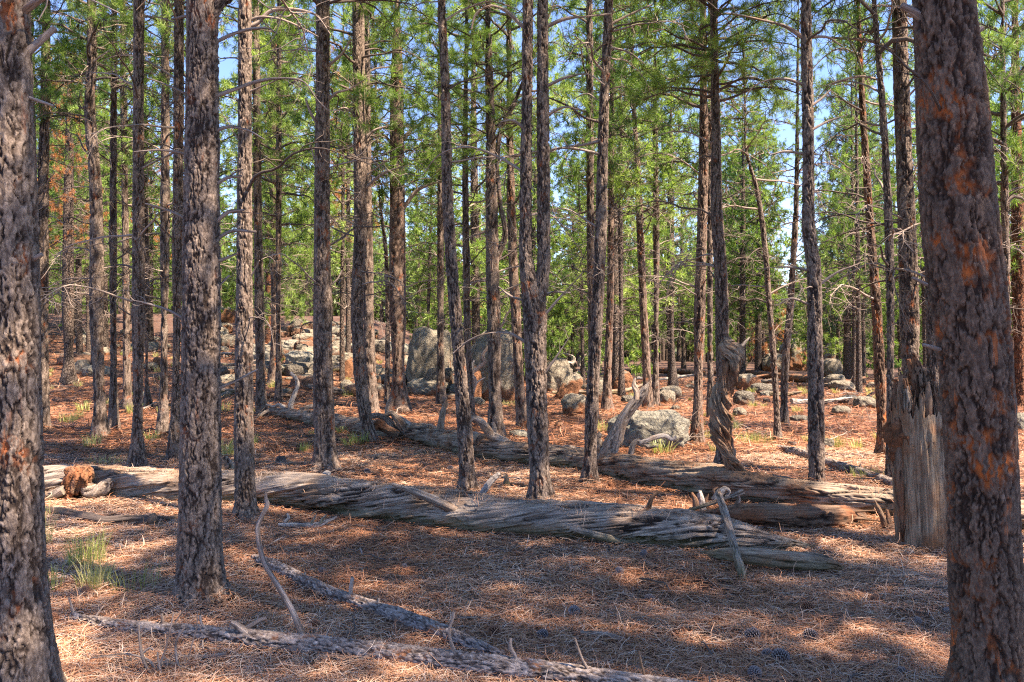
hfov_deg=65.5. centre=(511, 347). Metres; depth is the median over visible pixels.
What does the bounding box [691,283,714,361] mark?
pine tree
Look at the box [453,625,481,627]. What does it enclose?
dead twig
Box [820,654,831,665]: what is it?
pine cone
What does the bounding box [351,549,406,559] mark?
dead twig
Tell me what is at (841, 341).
pine tree
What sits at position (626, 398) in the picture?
boulder
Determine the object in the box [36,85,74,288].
pine tree
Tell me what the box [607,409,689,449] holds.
boulder
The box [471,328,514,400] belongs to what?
boulder
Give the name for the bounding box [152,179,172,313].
pine tree
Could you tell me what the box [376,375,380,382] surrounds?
boulder
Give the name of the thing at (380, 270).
pine tree
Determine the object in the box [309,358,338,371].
rock
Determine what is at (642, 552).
pine cone
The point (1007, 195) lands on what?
pine tree
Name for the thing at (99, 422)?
pine tree
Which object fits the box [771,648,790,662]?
pine cone
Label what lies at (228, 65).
sky
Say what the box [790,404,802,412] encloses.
grass tuft
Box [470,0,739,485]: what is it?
pine tree
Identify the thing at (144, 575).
grass tuft
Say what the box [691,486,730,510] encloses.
broken root
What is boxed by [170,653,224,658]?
dead twig
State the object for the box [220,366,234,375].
rock
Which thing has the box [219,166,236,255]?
pine tree
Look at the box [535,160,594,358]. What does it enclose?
pine tree
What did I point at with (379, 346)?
boulder
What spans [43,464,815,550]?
fallen log
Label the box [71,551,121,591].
grass tuft
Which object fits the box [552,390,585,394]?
dead log
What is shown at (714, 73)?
pine tree
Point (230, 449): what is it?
grass tuft
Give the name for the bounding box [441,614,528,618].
dead twig
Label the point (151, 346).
rock
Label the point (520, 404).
pine tree
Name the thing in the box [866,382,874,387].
rock
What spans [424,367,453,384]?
boulder
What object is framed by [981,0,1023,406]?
pine tree
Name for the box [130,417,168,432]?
dead branch
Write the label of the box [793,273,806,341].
pine tree
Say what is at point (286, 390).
rock
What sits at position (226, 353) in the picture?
dead log
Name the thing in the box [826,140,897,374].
pine tree
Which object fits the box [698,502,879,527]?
fallen log
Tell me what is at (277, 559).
dead twig
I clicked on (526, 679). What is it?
dead twig
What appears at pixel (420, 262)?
pine tree
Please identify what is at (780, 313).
pine tree
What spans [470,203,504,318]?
pine tree
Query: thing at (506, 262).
pine tree
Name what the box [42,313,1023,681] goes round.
ground
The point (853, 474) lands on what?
grass tuft
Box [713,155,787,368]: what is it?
pine tree
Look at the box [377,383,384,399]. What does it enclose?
rock
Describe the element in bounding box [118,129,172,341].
pine tree
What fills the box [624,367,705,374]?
fallen log
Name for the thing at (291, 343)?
rock
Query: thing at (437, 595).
pine cone
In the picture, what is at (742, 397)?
boulder
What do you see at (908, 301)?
pine tree
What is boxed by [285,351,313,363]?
rock
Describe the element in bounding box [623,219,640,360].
pine tree
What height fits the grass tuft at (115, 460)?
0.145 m
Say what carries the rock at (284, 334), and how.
on the ground
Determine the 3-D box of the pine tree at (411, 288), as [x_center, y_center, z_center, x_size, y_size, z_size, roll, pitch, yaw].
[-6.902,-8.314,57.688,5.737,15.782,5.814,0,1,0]
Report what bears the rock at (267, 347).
on the ground
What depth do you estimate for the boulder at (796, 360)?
64.54 m
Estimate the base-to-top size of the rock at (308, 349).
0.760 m
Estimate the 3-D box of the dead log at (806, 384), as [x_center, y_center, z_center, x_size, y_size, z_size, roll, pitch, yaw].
[13.368,1.408,33.270,2.972,0.443,0.229,0,0,-6]
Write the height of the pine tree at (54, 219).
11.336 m
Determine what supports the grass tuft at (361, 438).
on the ground
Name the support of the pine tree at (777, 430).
on the ground
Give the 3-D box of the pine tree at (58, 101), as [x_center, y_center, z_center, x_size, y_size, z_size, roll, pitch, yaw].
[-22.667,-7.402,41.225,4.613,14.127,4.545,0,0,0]
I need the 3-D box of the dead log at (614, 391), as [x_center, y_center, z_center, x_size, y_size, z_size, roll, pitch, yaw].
[3.683,1.340,26.794,2.920,0.409,0.194,0,0,-36]
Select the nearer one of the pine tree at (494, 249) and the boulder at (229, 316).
the pine tree at (494, 249)
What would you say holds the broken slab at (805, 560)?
on the ground
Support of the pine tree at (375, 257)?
on the ground
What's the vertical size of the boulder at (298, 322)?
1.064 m
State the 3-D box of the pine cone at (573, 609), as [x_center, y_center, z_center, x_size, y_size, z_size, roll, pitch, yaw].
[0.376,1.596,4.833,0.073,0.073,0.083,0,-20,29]
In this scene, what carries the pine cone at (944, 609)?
on the ground
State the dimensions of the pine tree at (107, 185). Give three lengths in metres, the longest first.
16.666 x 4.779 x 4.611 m
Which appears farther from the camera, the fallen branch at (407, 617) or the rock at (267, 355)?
the rock at (267, 355)
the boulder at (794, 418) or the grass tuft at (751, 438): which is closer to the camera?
the grass tuft at (751, 438)
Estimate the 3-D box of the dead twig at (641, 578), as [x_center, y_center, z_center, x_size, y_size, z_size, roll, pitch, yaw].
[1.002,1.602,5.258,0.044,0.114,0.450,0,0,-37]
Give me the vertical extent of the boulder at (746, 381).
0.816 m
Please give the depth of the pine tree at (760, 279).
46.50 m
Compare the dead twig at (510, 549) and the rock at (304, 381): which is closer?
the dead twig at (510, 549)
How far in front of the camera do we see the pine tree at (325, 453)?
10.44 m
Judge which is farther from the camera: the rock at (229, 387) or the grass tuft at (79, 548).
the rock at (229, 387)
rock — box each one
[57,352,90,364]
[74,333,85,342]
[81,365,109,376]
[103,347,109,354]
[143,362,158,369]
[144,342,158,351]
[220,326,228,333]
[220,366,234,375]
[220,374,234,384]
[221,346,229,351]
[221,383,233,388]
[253,343,282,352]
[253,349,269,360]
[253,360,268,372]
[253,364,266,376]
[275,455,286,463]
[281,327,289,335]
[281,331,288,336]
[281,364,286,375]
[282,344,292,349]
[283,388,291,392]
[284,339,297,348]
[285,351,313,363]
[289,374,312,388]
[290,327,306,335]
[292,333,312,340]
[294,340,312,348]
[300,346,312,352]
[301,329,312,332]
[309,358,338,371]
[322,470,330,474]
[332,325,345,335]
[332,340,339,345]
[332,345,338,350]
[332,349,338,354]
[343,383,355,396]
[345,352,352,359]
[374,329,378,338]
[375,354,380,359]
[376,368,391,374]
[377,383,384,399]
[380,374,407,388]
[404,344,408,353]
[407,378,449,396]
[447,393,455,400]
[448,383,454,392]
[474,397,484,404]
[760,391,769,395]
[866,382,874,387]
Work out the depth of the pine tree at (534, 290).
8.31 m
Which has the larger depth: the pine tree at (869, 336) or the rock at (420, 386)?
the pine tree at (869, 336)
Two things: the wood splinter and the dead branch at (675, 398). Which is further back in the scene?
the dead branch at (675, 398)
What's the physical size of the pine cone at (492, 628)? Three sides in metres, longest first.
0.082 x 0.073 x 0.073 m
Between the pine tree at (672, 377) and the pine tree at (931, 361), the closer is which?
the pine tree at (931, 361)
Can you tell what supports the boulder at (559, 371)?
on the ground
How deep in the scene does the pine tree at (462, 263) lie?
64.55 m
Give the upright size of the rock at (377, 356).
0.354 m
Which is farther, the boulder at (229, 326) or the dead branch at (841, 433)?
the boulder at (229, 326)
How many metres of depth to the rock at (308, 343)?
37.17 m
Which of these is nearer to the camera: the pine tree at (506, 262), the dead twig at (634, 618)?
the dead twig at (634, 618)
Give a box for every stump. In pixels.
[503,472,509,486]
[521,419,526,428]
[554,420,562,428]
[882,353,947,551]
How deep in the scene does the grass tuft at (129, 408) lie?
18.65 m
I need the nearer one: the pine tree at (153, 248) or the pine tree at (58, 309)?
the pine tree at (58, 309)
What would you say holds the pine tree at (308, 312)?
on the ground
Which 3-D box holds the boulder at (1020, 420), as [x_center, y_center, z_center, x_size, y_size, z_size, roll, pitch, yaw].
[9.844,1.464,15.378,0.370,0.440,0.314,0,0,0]
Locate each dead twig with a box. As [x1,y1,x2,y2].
[54,632,112,641]
[82,653,175,665]
[126,623,156,642]
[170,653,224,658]
[200,640,208,657]
[243,607,280,623]
[249,556,303,561]
[256,641,291,649]
[286,532,329,537]
[334,658,351,670]
[344,609,358,637]
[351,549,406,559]
[379,674,414,680]
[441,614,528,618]
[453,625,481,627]
[488,537,534,550]
[495,637,552,661]
[510,528,561,552]
[519,678,537,681]
[580,631,624,640]
[609,596,669,628]
[622,548,678,565]
[638,577,674,596]
[691,625,724,662]
[818,582,861,604]
[820,550,864,561]
[847,659,882,681]
[879,595,948,627]
[898,582,947,591]
[910,625,940,636]
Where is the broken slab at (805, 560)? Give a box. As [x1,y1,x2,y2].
[702,547,843,570]
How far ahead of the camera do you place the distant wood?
89.68 m
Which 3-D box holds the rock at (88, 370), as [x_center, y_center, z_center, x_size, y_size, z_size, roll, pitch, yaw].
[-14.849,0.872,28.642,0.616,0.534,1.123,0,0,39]
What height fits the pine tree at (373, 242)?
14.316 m
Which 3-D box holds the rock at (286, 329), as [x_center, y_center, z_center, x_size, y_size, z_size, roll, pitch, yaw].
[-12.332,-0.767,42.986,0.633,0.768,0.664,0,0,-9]
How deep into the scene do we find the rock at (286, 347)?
34.53 m
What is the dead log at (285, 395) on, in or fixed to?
on the ground
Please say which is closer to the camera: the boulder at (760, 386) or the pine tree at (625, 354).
the boulder at (760, 386)
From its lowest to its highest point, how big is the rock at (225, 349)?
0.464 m
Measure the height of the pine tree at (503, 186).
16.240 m
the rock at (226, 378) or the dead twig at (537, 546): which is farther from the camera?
the rock at (226, 378)
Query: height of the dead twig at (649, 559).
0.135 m
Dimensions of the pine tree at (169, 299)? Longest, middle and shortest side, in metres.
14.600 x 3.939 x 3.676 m
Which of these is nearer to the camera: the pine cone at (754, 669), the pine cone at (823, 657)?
the pine cone at (754, 669)
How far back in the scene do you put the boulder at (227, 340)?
37.96 m
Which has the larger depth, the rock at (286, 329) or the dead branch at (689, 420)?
the rock at (286, 329)
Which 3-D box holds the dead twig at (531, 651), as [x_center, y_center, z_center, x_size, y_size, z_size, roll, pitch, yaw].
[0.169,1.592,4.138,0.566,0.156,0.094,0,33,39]
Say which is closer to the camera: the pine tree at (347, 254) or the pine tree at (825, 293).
the pine tree at (347, 254)
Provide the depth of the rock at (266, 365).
27.84 m
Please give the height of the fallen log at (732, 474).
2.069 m
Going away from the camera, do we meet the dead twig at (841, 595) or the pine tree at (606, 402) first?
the dead twig at (841, 595)
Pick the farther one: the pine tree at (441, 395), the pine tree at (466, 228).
the pine tree at (441, 395)
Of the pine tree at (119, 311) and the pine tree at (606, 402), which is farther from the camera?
the pine tree at (119, 311)
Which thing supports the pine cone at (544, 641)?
on the ground
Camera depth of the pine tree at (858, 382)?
27.95 m
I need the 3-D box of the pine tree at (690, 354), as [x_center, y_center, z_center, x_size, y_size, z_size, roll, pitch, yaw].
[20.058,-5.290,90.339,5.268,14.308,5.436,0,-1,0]
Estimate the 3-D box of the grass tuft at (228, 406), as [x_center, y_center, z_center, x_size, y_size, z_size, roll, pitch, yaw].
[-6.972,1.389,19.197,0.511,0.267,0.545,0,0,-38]
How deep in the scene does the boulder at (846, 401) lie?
21.98 m
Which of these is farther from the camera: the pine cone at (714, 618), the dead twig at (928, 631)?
the pine cone at (714, 618)
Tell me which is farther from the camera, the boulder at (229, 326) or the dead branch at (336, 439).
the boulder at (229, 326)
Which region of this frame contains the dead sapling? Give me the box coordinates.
[472,310,510,392]
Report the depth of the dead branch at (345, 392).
21.36 m
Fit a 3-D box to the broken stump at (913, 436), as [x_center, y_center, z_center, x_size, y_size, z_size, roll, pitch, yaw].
[3.306,0.918,6.396,0.609,1.757,0.538,0,0,0]
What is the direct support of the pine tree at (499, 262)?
on the ground
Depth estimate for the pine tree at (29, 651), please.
3.48 m
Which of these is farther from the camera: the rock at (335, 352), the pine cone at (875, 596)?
the rock at (335, 352)
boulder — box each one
[75,359,89,374]
[153,357,160,367]
[221,306,235,322]
[221,323,232,332]
[221,334,234,347]
[284,361,313,376]
[289,319,312,328]
[296,344,307,349]
[340,379,351,388]
[345,356,352,376]
[375,341,384,353]
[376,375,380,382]
[406,326,452,382]
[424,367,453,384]
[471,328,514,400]
[473,364,481,396]
[508,429,526,437]
[546,358,572,391]
[554,373,582,398]
[561,393,585,415]
[598,377,602,402]
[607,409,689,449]
[611,370,632,392]
[621,395,633,402]
[659,385,681,397]
[660,390,674,403]
[733,390,754,404]
[733,407,746,416]
[735,373,760,390]
[749,383,771,393]
[762,353,781,372]
[779,338,806,370]
[789,415,807,421]
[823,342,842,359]
[823,358,842,375]
[824,438,834,447]
[825,374,845,380]
[827,380,854,390]
[831,405,850,414]
[838,395,855,404]
[853,396,875,407]
[1017,412,1023,430]
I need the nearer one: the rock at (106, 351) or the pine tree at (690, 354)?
the rock at (106, 351)
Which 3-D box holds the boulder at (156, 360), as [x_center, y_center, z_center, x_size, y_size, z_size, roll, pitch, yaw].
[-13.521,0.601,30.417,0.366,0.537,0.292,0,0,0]
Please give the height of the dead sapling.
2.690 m
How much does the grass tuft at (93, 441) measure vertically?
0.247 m
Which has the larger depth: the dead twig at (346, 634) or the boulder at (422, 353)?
the boulder at (422, 353)
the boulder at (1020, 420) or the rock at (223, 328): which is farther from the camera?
the rock at (223, 328)
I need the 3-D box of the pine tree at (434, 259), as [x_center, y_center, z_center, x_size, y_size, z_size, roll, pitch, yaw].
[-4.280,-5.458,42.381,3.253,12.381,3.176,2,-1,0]
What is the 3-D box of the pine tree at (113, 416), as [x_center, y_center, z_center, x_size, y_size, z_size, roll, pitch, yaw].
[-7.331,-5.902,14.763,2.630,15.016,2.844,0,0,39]
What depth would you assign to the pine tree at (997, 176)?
40.30 m
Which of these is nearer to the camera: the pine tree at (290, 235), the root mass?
the pine tree at (290, 235)
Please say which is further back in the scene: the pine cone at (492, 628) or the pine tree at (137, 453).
the pine tree at (137, 453)
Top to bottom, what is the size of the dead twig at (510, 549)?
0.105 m
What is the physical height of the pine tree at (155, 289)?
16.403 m
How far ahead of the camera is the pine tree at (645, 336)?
21.09 m
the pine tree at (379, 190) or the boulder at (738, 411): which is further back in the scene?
the pine tree at (379, 190)
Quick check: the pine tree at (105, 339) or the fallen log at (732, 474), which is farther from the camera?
the pine tree at (105, 339)
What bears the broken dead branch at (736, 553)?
on the ground
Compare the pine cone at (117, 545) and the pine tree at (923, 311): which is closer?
the pine cone at (117, 545)
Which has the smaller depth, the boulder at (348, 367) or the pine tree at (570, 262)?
the boulder at (348, 367)
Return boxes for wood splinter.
[688,489,744,509]
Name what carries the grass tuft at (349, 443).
on the ground
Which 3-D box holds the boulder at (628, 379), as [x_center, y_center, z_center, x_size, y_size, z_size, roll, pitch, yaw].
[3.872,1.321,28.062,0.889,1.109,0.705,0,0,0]
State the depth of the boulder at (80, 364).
28.89 m
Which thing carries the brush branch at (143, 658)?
on the ground
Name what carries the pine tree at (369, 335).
on the ground
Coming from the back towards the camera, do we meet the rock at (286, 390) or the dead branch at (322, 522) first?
the rock at (286, 390)
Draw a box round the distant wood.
[49,202,1012,366]
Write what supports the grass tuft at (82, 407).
on the ground
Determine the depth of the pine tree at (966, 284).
3.39 m
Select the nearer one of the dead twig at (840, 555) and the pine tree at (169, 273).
the dead twig at (840, 555)
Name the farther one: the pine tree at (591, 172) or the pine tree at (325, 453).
the pine tree at (591, 172)
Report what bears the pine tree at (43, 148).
on the ground
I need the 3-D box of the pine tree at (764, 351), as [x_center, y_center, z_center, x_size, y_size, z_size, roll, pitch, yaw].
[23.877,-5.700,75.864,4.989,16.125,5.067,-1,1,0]
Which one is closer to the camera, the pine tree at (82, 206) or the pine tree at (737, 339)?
the pine tree at (82, 206)
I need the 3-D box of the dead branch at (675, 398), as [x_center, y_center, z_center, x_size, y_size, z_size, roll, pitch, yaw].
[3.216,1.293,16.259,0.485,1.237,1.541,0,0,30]
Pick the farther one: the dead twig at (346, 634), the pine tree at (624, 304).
the pine tree at (624, 304)
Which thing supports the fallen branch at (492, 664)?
on the ground
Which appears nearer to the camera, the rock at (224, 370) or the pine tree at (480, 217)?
the rock at (224, 370)
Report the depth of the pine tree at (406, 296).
100.71 m
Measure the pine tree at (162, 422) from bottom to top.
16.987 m
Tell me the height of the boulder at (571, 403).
0.664 m
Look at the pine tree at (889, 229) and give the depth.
9.13 m
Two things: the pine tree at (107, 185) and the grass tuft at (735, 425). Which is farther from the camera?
the pine tree at (107, 185)
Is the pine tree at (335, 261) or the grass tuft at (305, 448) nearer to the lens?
the grass tuft at (305, 448)
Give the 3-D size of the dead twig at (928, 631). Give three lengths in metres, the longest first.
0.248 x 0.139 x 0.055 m
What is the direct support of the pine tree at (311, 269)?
on the ground
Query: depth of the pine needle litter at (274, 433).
16.25 m
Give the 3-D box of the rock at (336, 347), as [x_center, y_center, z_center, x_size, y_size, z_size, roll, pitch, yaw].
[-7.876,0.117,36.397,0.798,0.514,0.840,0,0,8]
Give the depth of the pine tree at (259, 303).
18.55 m
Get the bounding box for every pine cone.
[52,612,58,622]
[81,586,90,595]
[114,543,123,548]
[310,620,319,627]
[434,592,441,599]
[487,625,501,636]
[537,628,548,638]
[539,639,549,647]
[568,605,579,615]
[615,566,623,573]
[639,549,646,556]
[644,594,654,602]
[712,615,722,624]
[744,627,761,641]
[747,665,761,679]
[761,648,771,657]
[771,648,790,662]
[801,601,814,611]
[803,628,818,639]
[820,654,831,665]
[851,654,860,664]
[870,594,880,602]
[895,666,910,678]
[912,617,921,625]
[942,607,949,613]
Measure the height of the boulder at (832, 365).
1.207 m
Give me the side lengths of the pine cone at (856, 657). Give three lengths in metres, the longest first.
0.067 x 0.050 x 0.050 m
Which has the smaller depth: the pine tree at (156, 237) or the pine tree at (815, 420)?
the pine tree at (815, 420)
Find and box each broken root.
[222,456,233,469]
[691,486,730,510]
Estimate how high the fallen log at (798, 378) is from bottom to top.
0.528 m
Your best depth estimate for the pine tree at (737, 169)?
43.02 m
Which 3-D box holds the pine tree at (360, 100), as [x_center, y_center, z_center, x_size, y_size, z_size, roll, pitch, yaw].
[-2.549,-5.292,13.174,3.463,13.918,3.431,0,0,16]
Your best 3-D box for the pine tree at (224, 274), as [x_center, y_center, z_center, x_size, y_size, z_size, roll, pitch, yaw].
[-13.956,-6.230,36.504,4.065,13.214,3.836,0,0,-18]
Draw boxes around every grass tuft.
[45,498,56,517]
[45,509,60,543]
[48,563,70,589]
[53,526,110,565]
[56,412,82,422]
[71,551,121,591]
[74,401,91,411]
[80,432,104,446]
[89,455,126,464]
[108,559,162,593]
[125,402,132,413]
[143,429,161,440]
[221,402,230,410]
[221,439,233,455]
[296,441,310,451]
[340,430,369,444]
[341,438,353,445]
[597,420,608,431]
[651,439,675,454]
[707,442,715,451]
[732,420,744,428]
[735,431,774,443]
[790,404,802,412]
[825,435,845,448]
[847,437,865,448]
[847,464,884,478]
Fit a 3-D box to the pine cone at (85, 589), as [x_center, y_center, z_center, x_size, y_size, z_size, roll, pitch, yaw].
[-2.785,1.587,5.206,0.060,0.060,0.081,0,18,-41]
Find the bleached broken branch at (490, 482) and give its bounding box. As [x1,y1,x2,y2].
[480,472,500,492]
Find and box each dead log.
[221,352,231,354]
[221,388,234,393]
[267,393,305,397]
[333,366,353,371]
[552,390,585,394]
[612,381,651,393]
[636,374,693,380]
[761,379,771,382]
[769,391,801,395]
[790,397,852,404]
[797,376,865,386]
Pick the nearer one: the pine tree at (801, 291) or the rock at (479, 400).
the rock at (479, 400)
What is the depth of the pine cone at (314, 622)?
4.61 m
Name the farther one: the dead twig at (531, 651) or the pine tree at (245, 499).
the pine tree at (245, 499)
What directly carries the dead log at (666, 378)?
on the ground
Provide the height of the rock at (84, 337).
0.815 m
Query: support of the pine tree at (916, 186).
on the ground
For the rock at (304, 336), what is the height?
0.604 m
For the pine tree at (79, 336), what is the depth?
31.01 m
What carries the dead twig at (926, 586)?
on the ground
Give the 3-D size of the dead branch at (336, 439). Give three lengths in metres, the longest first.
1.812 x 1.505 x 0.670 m
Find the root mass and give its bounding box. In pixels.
[548,353,587,374]
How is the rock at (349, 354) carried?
on the ground
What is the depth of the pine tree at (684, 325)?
55.48 m
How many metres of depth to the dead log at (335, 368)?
29.68 m
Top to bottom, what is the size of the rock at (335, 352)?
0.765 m
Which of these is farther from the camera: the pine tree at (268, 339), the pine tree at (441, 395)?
the pine tree at (268, 339)
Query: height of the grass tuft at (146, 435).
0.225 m
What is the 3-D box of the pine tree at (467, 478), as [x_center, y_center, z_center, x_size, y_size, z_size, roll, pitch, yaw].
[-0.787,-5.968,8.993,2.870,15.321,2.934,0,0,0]
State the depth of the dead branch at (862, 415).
17.01 m
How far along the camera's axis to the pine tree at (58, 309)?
51.44 m
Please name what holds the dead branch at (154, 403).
on the ground
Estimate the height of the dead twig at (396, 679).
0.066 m
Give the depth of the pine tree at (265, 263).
57.90 m
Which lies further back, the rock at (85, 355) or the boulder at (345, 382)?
the rock at (85, 355)
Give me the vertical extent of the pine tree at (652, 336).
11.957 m
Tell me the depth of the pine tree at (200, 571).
5.05 m
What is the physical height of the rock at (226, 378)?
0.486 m
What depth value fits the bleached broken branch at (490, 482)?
8.74 m
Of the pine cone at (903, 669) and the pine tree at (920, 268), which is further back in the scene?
the pine tree at (920, 268)
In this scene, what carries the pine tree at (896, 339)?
on the ground
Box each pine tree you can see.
[0,0,119,681]
[31,0,130,429]
[31,0,184,438]
[31,0,233,466]
[31,2,123,305]
[32,0,173,431]
[35,51,120,384]
[35,72,83,334]
[36,52,132,364]
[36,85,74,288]
[36,87,119,335]
[37,1,129,353]
[37,74,82,314]
[48,0,185,412]
[49,98,132,351]
[50,39,131,302]
[50,99,85,308]
[56,158,129,325]
[57,0,185,407]
[58,0,295,463]
[66,0,236,437]
[71,32,132,347]
[108,58,172,323]
[108,121,171,305]
[108,151,159,313]
[108,218,131,313]
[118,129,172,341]
[128,0,347,607]
[136,0,411,521]
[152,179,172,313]
[153,188,172,313]
[157,79,237,325]
[158,181,181,308]
[184,0,315,413]
[219,0,333,337]
[219,0,340,402]
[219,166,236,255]
[221,234,236,309]
[222,0,315,385]
[227,41,304,343]
[232,26,313,359]
[232,146,294,300]
[236,0,435,471]
[252,0,440,444]
[281,0,389,381]
[282,113,353,323]
[289,0,426,412]
[289,204,313,315]
[291,78,353,320]
[294,241,313,315]
[307,34,389,352]
[330,0,475,411]
[330,60,389,329]
[330,163,382,270]
[331,2,426,403]
[370,0,512,405]
[372,203,384,320]
[373,228,388,321]
[380,126,447,326]
[381,0,536,491]
[382,0,610,499]
[387,0,547,425]
[387,0,553,345]
[398,0,587,436]
[405,132,461,329]
[405,139,483,337]
[406,211,435,325]
[406,250,412,328]
[426,217,460,330]
[444,208,485,342]
[445,144,510,354]
[448,0,591,428]
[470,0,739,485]
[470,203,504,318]
[471,104,573,372]
[480,175,515,326]
[482,12,576,380]
[482,195,519,322]
[484,160,551,320]
[499,222,520,325]
[532,0,655,419]
[533,132,625,384]
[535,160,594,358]
[547,228,570,359]
[549,0,681,410]
[549,0,698,408]
[549,165,606,370]
[550,0,694,388]
[558,13,677,382]
[563,144,653,372]
[578,0,670,396]
[590,0,837,464]
[592,0,707,405]
[611,0,798,444]
[623,93,706,376]
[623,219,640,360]
[623,239,638,357]
[627,58,706,385]
[630,211,665,363]
[631,206,676,352]
[637,0,784,417]
[649,273,674,361]
[658,167,713,368]
[666,240,707,361]
[672,31,857,440]
[674,212,705,361]
[686,139,753,351]
[686,270,714,354]
[687,85,792,373]
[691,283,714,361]
[705,194,755,365]
[706,138,782,341]
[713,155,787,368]
[725,116,795,370]
[727,0,872,481]
[735,210,785,361]
[745,0,869,425]
[750,0,1023,402]
[760,0,1023,388]
[765,255,788,352]
[774,0,923,457]
[774,166,843,364]
[783,0,1023,477]
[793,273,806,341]
[804,233,828,346]
[805,0,894,384]
[806,88,883,378]
[813,0,916,393]
[819,2,913,383]
[821,208,851,359]
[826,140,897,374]
[829,159,893,340]
[833,246,872,364]
[856,0,1023,681]
[858,25,995,367]
[860,128,922,378]
[881,240,897,367]
[894,112,922,368]
[911,0,1023,336]
[914,182,921,358]
[978,0,1023,305]
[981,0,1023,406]
[985,64,1023,295]
[992,105,1023,335]
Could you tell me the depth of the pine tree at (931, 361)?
9.50 m
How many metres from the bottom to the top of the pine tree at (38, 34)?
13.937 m
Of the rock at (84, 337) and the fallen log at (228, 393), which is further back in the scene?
the rock at (84, 337)
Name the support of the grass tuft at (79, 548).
on the ground
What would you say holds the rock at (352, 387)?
on the ground
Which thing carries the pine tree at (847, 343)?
on the ground
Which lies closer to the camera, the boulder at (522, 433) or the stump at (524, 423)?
the boulder at (522, 433)
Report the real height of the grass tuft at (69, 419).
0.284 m
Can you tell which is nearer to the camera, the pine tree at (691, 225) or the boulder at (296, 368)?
the boulder at (296, 368)
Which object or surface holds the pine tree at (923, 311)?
on the ground
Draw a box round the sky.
[34,0,1023,298]
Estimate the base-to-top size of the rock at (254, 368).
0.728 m
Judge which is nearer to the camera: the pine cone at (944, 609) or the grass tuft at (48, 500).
the pine cone at (944, 609)
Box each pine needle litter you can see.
[42,334,1023,455]
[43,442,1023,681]
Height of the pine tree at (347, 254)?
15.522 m
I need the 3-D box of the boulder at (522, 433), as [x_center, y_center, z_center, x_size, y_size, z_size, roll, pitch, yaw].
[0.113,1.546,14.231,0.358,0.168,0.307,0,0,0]
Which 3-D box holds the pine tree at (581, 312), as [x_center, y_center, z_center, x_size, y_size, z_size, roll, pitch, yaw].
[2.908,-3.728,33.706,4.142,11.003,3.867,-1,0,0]
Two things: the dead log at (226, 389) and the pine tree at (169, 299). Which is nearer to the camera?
the dead log at (226, 389)
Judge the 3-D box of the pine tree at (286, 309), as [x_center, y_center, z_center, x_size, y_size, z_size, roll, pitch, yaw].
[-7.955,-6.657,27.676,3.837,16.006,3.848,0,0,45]
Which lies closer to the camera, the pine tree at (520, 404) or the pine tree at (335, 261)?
the pine tree at (520, 404)
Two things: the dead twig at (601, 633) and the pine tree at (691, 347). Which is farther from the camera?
the pine tree at (691, 347)
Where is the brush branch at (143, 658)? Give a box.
[90,599,198,676]
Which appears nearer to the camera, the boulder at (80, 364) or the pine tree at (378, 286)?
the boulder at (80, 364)
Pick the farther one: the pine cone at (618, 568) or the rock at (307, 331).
the rock at (307, 331)
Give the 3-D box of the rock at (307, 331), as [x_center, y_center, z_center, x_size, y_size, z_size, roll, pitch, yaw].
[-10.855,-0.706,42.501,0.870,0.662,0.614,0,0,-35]
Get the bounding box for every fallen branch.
[45,506,177,524]
[68,492,710,681]
[248,554,505,654]
[776,444,892,487]
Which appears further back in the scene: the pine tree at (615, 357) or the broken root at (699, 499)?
the pine tree at (615, 357)
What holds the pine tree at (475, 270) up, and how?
on the ground
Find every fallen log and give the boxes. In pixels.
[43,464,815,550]
[221,391,234,397]
[258,337,1023,530]
[306,384,343,394]
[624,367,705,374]
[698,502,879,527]
[713,370,830,382]
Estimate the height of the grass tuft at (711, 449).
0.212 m
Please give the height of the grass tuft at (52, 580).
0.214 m
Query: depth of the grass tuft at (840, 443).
12.50 m
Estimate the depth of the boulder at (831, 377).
36.52 m
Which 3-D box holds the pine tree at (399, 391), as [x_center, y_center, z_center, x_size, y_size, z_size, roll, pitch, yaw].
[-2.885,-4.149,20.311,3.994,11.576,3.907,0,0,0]
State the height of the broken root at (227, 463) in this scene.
0.331 m
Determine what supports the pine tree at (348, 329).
on the ground
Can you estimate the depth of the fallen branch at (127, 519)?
7.17 m
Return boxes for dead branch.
[122,435,157,454]
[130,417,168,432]
[143,373,169,408]
[269,414,337,440]
[278,513,336,527]
[334,383,355,395]
[647,392,710,445]
[663,383,683,408]
[715,488,747,582]
[732,412,773,436]
[826,381,873,395]
[828,420,850,438]
[848,392,875,423]
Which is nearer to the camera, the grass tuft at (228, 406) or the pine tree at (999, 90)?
the grass tuft at (228, 406)
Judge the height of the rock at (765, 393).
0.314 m
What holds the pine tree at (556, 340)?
on the ground
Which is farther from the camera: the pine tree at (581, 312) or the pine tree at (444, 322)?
the pine tree at (444, 322)
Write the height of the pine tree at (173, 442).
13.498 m
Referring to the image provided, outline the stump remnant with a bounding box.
[874,500,894,528]
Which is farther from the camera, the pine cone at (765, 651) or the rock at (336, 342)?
the rock at (336, 342)
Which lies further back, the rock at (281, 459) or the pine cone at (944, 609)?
the rock at (281, 459)
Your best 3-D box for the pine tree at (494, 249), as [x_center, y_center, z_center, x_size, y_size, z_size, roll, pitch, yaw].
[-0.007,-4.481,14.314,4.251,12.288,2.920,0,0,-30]

